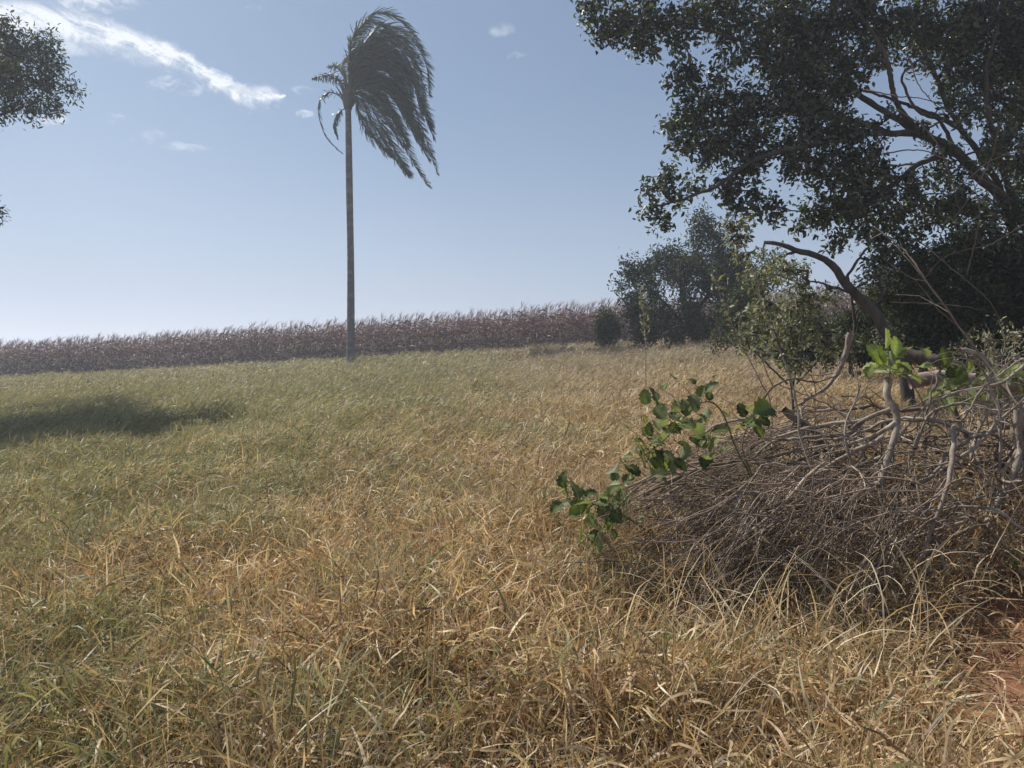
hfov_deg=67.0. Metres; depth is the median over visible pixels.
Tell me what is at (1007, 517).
dead branch
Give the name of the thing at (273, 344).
corn plant
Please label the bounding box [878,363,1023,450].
dead branch
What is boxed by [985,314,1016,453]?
sapling
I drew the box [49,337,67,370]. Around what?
corn plant
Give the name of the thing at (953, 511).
dead branch
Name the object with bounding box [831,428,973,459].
dead branch
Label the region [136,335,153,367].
corn plant
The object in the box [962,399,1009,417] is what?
dead branch
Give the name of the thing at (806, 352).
undergrowth shrub
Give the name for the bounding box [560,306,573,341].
corn plant
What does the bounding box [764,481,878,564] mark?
dead branch
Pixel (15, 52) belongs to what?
spreading tree
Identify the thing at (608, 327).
shrub
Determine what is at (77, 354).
corn plant
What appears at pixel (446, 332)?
corn plant
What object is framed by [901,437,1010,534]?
dead branch
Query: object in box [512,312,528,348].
corn plant
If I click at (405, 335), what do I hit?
corn plant
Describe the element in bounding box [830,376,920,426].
dead branch
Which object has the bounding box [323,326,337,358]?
corn plant
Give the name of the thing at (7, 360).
corn plant
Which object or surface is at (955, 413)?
dead branch
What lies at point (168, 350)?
corn plant
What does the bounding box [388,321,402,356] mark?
corn plant
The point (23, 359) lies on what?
corn plant
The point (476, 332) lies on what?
corn plant
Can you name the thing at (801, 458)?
dead branch
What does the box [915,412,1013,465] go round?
dead branch
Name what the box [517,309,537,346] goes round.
corn plant
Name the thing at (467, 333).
corn plant
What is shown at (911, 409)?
dead branch
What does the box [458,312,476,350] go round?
corn plant
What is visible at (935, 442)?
dead branch
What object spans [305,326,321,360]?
corn plant
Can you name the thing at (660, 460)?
leafy shoot
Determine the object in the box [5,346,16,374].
corn plant
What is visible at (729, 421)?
dead branch
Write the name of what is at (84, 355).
corn plant
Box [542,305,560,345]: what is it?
corn plant
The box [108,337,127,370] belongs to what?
corn plant
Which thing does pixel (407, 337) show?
corn plant
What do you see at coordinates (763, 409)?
leafy shoot
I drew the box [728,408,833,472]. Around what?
dead branch
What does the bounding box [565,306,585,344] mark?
corn plant
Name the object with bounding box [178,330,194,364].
corn plant
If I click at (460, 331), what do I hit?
corn plant
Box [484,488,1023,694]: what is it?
grass
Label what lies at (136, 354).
corn plant
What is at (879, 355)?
leafy shoot
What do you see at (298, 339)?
corn plant
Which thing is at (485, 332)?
corn plant
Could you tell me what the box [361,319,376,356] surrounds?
corn plant
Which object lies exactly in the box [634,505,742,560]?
dead branch
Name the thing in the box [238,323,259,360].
corn plant
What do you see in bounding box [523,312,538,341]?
corn plant
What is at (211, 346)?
corn plant
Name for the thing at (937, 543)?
dead branch
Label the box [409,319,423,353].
corn plant
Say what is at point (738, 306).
ragged bush
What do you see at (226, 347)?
corn plant
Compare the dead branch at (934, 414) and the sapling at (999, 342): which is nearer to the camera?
the sapling at (999, 342)
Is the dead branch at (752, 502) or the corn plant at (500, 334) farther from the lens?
the corn plant at (500, 334)
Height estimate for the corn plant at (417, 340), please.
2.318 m
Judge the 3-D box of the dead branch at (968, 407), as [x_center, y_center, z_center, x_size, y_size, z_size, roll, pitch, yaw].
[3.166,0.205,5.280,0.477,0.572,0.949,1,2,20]
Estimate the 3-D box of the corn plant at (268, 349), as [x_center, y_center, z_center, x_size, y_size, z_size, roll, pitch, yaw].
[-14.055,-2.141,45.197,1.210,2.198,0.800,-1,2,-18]
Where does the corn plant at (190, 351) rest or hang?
on the ground at (1012, 684)
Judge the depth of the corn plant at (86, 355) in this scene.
48.30 m
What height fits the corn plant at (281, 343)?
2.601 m
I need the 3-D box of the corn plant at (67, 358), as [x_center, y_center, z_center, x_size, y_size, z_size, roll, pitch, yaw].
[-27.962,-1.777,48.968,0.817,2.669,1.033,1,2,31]
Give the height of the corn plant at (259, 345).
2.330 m
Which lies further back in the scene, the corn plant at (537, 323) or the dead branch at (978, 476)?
the corn plant at (537, 323)
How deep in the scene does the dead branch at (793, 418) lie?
5.09 m
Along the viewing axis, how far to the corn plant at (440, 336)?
42.31 m
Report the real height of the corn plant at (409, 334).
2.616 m
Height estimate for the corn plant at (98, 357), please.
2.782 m
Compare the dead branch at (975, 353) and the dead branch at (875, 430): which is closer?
the dead branch at (975, 353)
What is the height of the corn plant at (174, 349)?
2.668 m
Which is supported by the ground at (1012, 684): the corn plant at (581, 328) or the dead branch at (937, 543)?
the corn plant at (581, 328)
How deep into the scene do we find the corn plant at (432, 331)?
42.34 m
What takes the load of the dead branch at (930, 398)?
on the twig heap
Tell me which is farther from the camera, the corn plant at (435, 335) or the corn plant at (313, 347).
the corn plant at (313, 347)
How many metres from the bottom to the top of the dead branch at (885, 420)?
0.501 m
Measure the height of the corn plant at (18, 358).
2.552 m
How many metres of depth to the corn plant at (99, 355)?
48.10 m
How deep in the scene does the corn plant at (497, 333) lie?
41.57 m
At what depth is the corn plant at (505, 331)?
41.46 m
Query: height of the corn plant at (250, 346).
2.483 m
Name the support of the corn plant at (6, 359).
on the ground at (1012, 684)
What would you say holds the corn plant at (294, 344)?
on the ground at (1012, 684)
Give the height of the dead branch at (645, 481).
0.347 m
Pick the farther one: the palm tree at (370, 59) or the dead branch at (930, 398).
the palm tree at (370, 59)
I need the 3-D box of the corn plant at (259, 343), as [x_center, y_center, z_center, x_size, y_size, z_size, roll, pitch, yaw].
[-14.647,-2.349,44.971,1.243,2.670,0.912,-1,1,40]
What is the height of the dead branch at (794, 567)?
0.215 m
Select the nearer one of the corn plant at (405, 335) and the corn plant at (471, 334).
the corn plant at (471, 334)
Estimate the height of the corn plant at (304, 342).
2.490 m
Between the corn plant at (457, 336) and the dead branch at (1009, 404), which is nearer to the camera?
the dead branch at (1009, 404)
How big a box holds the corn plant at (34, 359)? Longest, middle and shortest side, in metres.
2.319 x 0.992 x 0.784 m
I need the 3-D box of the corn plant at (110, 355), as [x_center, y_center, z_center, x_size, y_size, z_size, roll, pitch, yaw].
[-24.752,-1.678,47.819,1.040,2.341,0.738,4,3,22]
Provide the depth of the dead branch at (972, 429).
5.44 m
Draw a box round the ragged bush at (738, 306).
[702,252,792,363]
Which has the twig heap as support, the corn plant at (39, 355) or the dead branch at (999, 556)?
the dead branch at (999, 556)
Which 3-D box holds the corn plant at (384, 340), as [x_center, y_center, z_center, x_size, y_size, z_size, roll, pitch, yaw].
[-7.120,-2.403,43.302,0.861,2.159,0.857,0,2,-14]
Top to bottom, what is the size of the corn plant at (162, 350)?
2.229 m
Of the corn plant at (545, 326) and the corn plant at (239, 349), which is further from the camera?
the corn plant at (239, 349)
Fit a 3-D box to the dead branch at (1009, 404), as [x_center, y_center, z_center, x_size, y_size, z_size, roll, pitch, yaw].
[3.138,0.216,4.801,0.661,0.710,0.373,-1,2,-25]
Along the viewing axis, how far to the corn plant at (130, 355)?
47.56 m
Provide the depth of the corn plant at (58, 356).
48.91 m
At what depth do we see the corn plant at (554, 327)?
40.67 m
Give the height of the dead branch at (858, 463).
0.834 m
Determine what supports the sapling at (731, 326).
on the ground at (1012, 684)
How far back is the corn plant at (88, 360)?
48.27 m
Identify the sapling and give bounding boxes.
[637,284,652,384]
[710,268,773,445]
[742,246,799,475]
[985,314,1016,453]
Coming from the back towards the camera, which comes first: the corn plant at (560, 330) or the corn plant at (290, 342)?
the corn plant at (290, 342)
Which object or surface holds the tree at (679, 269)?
on the ground at (1012, 684)
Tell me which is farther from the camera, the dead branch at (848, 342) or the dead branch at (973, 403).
the dead branch at (848, 342)
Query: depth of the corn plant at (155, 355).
46.98 m
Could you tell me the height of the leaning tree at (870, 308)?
2.559 m
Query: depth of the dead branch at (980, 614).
3.52 m
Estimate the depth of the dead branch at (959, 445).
4.46 m
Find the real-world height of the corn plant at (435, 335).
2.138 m
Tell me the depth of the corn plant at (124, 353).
47.65 m
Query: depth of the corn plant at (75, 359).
48.53 m
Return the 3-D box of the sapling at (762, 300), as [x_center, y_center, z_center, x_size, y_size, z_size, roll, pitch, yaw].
[1.950,-0.102,5.804,0.458,1.895,0.248,0,2,0]
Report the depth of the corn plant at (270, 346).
45.10 m
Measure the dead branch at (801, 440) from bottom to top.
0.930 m
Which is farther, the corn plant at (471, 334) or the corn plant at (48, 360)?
the corn plant at (48, 360)
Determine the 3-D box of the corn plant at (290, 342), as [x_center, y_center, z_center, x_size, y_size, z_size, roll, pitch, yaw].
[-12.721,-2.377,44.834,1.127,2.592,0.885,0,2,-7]
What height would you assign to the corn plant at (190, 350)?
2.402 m
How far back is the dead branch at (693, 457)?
5.41 m
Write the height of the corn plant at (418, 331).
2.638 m
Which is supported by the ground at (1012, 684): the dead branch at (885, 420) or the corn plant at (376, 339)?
the corn plant at (376, 339)
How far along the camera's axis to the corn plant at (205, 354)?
46.12 m
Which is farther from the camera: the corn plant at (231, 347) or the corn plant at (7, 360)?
the corn plant at (7, 360)
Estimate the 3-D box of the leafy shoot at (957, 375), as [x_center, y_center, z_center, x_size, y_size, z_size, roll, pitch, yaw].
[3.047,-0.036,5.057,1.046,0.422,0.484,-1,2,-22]
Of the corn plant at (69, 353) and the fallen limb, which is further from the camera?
the corn plant at (69, 353)
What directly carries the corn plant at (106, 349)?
on the ground at (1012, 684)
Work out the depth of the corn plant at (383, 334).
43.27 m
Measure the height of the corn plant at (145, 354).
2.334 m
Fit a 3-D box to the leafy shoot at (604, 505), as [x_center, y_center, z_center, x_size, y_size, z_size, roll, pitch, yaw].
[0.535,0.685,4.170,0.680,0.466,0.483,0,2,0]
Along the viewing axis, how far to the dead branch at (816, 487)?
4.73 m
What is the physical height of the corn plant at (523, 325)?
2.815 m
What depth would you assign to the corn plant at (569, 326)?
40.52 m
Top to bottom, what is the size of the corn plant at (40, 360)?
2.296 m
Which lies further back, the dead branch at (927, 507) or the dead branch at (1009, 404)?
the dead branch at (1009, 404)
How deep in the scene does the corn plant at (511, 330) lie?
41.25 m
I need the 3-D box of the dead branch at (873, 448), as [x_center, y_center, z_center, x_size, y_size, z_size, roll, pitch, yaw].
[1.896,0.181,4.670,1.003,0.728,0.185,0,2,-12]
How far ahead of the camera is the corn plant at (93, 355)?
48.20 m
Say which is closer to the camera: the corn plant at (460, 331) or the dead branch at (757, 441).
the dead branch at (757, 441)
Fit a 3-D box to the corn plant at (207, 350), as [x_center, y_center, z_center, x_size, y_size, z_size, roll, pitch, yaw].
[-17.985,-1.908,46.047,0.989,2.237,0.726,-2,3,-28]
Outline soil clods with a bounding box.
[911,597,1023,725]
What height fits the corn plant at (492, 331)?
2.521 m
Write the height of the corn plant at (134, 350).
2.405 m
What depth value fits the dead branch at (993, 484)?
4.34 m
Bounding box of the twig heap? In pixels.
[513,384,1023,647]
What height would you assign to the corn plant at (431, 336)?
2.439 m
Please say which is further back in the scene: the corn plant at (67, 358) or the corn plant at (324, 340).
the corn plant at (67, 358)
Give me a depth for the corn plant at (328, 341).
44.02 m
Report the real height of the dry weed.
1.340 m
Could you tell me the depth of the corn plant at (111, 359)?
47.97 m
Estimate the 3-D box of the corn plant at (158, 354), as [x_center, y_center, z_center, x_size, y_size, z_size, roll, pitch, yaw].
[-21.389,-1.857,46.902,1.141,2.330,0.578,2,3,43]
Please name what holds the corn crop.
on the ground at (1012, 684)
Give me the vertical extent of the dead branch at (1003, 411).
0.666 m
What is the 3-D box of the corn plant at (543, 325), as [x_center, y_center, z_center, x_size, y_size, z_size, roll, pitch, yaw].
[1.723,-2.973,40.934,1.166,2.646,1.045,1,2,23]
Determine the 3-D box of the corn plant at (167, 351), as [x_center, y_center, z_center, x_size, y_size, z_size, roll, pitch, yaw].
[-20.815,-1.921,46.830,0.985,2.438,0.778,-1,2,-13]
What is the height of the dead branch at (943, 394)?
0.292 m
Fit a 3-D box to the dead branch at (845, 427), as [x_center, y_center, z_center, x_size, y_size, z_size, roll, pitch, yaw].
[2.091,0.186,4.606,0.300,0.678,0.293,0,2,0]
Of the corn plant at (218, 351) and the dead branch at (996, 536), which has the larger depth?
the corn plant at (218, 351)
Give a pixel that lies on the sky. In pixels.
(198, 182)
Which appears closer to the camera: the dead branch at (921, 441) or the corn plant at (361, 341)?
the dead branch at (921, 441)
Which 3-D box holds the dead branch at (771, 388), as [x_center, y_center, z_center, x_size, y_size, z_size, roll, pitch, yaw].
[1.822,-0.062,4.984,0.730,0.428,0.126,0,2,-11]
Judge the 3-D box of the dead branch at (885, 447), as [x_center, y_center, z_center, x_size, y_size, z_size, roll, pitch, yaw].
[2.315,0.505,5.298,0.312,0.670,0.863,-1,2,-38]
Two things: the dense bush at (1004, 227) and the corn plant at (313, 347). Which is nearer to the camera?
the dense bush at (1004, 227)
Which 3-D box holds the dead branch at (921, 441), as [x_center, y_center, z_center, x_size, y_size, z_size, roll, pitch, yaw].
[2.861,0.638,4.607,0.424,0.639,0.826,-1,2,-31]
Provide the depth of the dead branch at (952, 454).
4.08 m
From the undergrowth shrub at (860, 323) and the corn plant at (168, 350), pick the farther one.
the corn plant at (168, 350)
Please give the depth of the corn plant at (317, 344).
44.32 m
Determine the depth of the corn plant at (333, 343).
43.98 m
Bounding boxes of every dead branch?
[597,418,744,471]
[617,449,729,507]
[628,454,724,491]
[631,490,767,551]
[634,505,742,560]
[638,476,736,513]
[643,417,806,496]
[677,467,794,560]
[680,389,811,453]
[696,404,806,489]
[697,458,863,566]
[709,404,827,492]
[711,398,940,455]
[717,415,823,462]
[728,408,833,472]
[734,422,864,481]
[739,432,880,483]
[748,542,825,592]
[749,343,849,405]
[749,404,898,452]
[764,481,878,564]
[765,421,901,484]
[773,413,884,503]
[775,354,906,472]
[779,409,850,497]
[781,407,827,463]
[782,428,869,548]
[786,470,853,515]
[793,332,853,425]
[793,390,849,543]
[794,412,922,465]
[802,390,924,418]
[808,407,987,472]
[812,419,950,462]
[812,420,963,511]
[827,431,891,561]
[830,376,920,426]
[831,361,890,473]
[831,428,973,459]
[831,470,1023,574]
[848,409,949,439]
[856,482,990,563]
[869,445,923,463]
[870,226,1023,412]
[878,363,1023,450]
[878,376,909,577]
[881,422,1009,499]
[885,450,1023,531]
[888,484,1023,576]
[889,425,1006,591]
[900,394,1023,410]
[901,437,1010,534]
[902,403,1010,469]
[903,407,938,475]
[903,468,985,591]
[906,328,971,476]
[908,398,1023,493]
[908,433,1023,519]
[911,402,1011,449]
[913,387,1013,450]
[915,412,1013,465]
[916,428,965,462]
[917,351,1008,473]
[917,456,1023,469]
[929,384,985,479]
[936,446,1023,511]
[937,348,1011,501]
[939,340,1023,486]
[949,591,1023,649]
[950,429,1019,551]
[957,364,1023,463]
[958,392,1008,459]
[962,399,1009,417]
[966,433,1011,448]
[967,409,1023,587]
[976,420,1009,500]
[976,460,1022,506]
[978,361,1023,441]
[988,478,1023,541]
[990,398,1023,505]
[990,400,1023,415]
[992,526,1009,587]
[993,452,1023,491]
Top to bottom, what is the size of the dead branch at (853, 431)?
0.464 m
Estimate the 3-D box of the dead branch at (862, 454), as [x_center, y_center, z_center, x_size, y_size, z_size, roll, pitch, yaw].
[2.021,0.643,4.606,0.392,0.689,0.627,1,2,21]
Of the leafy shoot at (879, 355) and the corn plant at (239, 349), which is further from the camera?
the corn plant at (239, 349)
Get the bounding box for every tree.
[0,5,90,226]
[312,6,439,363]
[570,0,1023,337]
[607,198,770,352]
[750,224,915,413]
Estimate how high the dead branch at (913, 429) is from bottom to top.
0.772 m
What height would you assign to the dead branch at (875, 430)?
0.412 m
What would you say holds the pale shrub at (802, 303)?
on the ground at (1012, 684)
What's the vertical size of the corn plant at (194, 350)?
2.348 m
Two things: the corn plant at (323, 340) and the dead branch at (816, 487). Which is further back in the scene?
the corn plant at (323, 340)
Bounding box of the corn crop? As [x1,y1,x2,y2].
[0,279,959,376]
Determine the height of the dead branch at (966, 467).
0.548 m
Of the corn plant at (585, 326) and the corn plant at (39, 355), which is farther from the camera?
the corn plant at (39, 355)
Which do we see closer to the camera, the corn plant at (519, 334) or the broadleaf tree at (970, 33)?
the broadleaf tree at (970, 33)
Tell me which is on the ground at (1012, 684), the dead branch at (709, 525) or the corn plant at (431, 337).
the corn plant at (431, 337)
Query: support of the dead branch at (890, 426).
on the twig heap
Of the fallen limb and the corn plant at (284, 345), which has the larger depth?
the corn plant at (284, 345)
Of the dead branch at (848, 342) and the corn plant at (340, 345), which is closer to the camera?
the dead branch at (848, 342)
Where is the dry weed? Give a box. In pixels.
[964,323,1023,432]
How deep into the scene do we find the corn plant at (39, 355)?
49.31 m
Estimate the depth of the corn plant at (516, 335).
41.20 m
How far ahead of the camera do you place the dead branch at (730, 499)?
4.34 m
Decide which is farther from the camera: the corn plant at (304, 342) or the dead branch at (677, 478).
the corn plant at (304, 342)
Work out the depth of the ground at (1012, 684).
3.50 m
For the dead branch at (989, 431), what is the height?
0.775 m
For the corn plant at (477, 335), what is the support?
on the ground at (1012, 684)
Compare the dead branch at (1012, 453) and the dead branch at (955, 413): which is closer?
the dead branch at (1012, 453)
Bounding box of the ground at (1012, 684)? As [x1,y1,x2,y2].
[4,354,1023,767]
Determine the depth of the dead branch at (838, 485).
4.74 m
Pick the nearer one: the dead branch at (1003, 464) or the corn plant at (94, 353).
the dead branch at (1003, 464)
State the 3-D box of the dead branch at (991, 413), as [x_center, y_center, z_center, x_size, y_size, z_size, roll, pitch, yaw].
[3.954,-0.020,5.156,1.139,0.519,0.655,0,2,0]
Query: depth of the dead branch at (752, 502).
4.48 m
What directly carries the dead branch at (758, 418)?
on the twig heap
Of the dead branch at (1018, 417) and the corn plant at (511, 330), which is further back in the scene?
the corn plant at (511, 330)
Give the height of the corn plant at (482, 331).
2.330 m
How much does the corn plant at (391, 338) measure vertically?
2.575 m
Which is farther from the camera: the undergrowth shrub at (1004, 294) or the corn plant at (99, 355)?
the corn plant at (99, 355)
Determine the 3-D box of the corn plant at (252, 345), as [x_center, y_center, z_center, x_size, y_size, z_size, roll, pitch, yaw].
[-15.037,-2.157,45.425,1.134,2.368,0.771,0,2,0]
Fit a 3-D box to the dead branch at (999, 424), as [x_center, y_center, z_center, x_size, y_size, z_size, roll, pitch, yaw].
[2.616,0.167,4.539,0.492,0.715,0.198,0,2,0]
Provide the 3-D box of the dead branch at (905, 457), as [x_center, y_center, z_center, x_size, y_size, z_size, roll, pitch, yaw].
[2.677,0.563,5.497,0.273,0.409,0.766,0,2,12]
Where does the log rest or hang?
on the dead branch at (968, 407)
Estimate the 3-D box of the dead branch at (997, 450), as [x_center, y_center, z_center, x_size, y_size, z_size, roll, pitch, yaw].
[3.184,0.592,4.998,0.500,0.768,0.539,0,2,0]
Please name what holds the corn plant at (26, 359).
on the ground at (1012, 684)
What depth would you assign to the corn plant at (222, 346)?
45.83 m
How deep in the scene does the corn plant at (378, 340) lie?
43.39 m
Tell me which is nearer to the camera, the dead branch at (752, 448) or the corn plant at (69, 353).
the dead branch at (752, 448)
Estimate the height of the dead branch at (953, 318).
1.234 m
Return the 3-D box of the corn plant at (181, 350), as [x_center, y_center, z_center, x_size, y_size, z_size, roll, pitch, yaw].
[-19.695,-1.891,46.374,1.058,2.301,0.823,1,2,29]
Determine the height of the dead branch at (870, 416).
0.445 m
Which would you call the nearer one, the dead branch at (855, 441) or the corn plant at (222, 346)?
the dead branch at (855, 441)
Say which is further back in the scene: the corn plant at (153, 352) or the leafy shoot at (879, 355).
the corn plant at (153, 352)
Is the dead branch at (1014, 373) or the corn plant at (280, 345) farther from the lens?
the corn plant at (280, 345)
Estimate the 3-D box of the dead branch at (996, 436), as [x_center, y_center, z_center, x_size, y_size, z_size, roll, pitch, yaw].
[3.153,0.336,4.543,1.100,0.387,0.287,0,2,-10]
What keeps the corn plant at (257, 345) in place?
on the ground at (1012, 684)
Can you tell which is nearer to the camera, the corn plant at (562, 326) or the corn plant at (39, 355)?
the corn plant at (562, 326)
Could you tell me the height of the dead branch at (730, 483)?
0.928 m
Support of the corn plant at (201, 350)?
on the ground at (1012, 684)
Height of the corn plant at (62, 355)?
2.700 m
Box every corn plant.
[0,344,16,374]
[4,345,14,374]
[5,337,23,373]
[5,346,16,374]
[8,341,27,374]
[12,344,29,373]
[20,340,34,373]
[25,342,40,372]
[25,346,38,373]
[32,340,52,371]
[34,345,48,373]
[39,347,55,372]
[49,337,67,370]
[49,339,66,370]
[51,341,67,372]
[55,337,70,372]
[61,339,77,372]
[61,339,80,373]
[65,338,82,372]
[69,344,83,372]
[71,337,84,371]
[78,336,93,371]
[80,340,94,372]
[80,343,97,372]
[86,337,102,370]
[88,339,101,371]
[90,334,108,372]
[92,336,109,371]
[102,334,115,370]
[102,339,116,369]
[107,346,120,370]
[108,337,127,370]
[117,340,133,369]
[123,339,136,370]
[127,336,144,369]
[128,336,139,368]
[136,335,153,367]
[140,337,153,367]
[144,337,159,367]
[149,339,163,368]
[153,336,167,366]
[156,337,171,366]
[159,333,176,364]
[164,333,174,366]
[165,330,184,366]
[168,331,184,366]
[172,334,187,367]
[173,332,191,367]
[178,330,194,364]
[180,332,198,367]
[183,333,198,366]
[185,333,200,365]
[193,334,210,365]
[198,339,215,366]
[202,336,215,363]
[205,330,221,362]
[209,330,220,361]
[212,328,231,363]
[214,337,223,360]
[217,328,234,362]
[221,325,240,364]
[226,331,240,358]
[230,325,245,361]
[231,328,250,364]
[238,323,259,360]
[241,326,257,361]
[247,329,261,362]
[248,327,265,362]
[250,321,267,362]
[251,327,264,360]
[259,329,274,362]
[263,330,278,361]
[264,327,276,361]
[266,324,282,362]
[274,322,292,359]
[274,327,288,362]
[274,328,290,360]
[281,321,301,360]
[287,323,301,359]
[292,319,308,359]
[292,323,311,358]
[294,322,311,359]
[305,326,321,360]
[307,333,320,360]
[310,325,325,357]
[311,322,327,357]
[314,319,335,357]
[320,320,337,358]
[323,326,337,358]
[327,330,342,358]
[333,328,346,358]
[356,323,370,354]
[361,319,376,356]
[364,318,380,354]
[368,321,382,351]
[371,322,390,355]
[375,312,392,355]
[379,324,392,354]
[383,318,401,356]
[388,317,408,353]
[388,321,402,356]
[396,315,415,352]
[401,314,421,352]
[401,317,416,353]
[409,318,423,350]
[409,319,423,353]
[412,313,429,352]
[417,321,431,351]
[422,317,438,353]
[425,317,441,349]
[427,314,441,353]
[431,320,444,354]
[434,318,448,352]
[439,315,455,350]
[446,315,462,350]
[452,310,469,351]
[452,320,466,348]
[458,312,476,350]
[458,314,476,350]
[461,314,481,350]
[466,312,487,349]
[473,317,488,350]
[475,314,493,348]
[477,313,495,348]
[481,312,498,348]
[485,313,503,348]
[489,309,508,349]
[494,313,513,347]
[497,313,512,348]
[501,310,521,348]
[507,309,525,348]
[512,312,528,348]
[514,300,531,347]
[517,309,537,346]
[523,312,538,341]
[529,304,544,344]
[534,306,552,348]
[539,303,554,345]
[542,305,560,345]
[548,303,566,342]
[555,308,574,342]
[555,315,572,343]
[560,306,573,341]
[561,310,577,344]
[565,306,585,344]
[572,306,589,342]
[573,311,590,340]
[579,303,597,344]
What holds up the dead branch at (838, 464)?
on the twig heap
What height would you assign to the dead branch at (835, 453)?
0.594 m
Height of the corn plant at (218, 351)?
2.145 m
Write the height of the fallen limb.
0.567 m
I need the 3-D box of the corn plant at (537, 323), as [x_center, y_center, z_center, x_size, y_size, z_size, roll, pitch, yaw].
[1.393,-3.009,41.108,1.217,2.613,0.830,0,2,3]
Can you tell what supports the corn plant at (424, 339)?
on the ground at (1012, 684)
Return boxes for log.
[907,370,1023,392]
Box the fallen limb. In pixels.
[904,348,974,372]
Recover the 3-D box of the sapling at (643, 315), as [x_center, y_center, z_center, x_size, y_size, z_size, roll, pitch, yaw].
[2.472,-0.785,14.481,0.298,2.208,0.319,0,2,0]
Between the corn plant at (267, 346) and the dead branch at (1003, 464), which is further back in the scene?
the corn plant at (267, 346)
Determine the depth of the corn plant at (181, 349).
46.70 m
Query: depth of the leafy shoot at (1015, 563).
3.92 m
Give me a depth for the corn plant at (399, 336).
42.89 m
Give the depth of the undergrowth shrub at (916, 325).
10.60 m
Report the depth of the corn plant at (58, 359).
48.85 m
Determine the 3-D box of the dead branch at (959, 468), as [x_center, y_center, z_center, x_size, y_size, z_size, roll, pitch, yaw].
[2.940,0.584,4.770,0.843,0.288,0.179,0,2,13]
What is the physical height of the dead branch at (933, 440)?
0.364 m
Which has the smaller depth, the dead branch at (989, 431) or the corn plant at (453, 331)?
the dead branch at (989, 431)
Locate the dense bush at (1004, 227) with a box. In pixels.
[872,226,1021,349]
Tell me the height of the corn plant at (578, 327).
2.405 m
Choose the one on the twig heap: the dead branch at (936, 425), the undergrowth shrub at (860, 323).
the dead branch at (936, 425)
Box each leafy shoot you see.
[550,464,655,553]
[604,373,755,508]
[711,396,776,488]
[862,327,926,383]
[915,346,1023,412]
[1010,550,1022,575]
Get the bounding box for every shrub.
[587,303,625,350]
[715,213,860,413]
[753,276,835,376]
[803,277,892,382]
[851,226,984,391]
[934,216,1023,373]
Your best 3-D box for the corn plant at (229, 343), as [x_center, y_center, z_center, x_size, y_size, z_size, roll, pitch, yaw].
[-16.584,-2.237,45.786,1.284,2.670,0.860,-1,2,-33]
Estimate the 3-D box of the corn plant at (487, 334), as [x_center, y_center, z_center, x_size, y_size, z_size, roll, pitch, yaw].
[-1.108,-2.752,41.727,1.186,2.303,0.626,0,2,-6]
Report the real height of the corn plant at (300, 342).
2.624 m
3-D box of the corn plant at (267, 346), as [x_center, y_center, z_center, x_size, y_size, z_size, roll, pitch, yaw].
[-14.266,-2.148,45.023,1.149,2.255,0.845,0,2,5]
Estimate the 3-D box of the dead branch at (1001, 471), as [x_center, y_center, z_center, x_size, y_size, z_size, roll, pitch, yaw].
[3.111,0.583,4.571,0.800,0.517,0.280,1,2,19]
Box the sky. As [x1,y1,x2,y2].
[0,0,1023,348]
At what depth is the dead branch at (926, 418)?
4.70 m
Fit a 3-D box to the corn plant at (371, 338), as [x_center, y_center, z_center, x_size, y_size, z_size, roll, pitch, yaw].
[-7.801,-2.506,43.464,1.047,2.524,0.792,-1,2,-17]
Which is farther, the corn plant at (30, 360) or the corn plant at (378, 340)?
the corn plant at (30, 360)
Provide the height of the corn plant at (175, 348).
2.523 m
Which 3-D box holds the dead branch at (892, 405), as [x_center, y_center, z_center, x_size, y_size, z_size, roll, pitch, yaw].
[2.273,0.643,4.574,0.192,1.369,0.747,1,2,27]
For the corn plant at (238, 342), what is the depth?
45.51 m
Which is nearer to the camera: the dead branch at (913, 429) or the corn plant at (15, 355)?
the dead branch at (913, 429)
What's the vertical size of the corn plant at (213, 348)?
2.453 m
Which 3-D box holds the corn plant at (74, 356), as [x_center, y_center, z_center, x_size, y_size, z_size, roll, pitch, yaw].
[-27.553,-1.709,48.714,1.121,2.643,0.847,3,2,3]
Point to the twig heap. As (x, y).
(753, 514)
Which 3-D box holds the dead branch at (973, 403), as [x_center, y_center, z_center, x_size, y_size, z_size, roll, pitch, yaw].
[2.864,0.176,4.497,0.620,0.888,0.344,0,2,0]
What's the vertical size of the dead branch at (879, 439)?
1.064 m

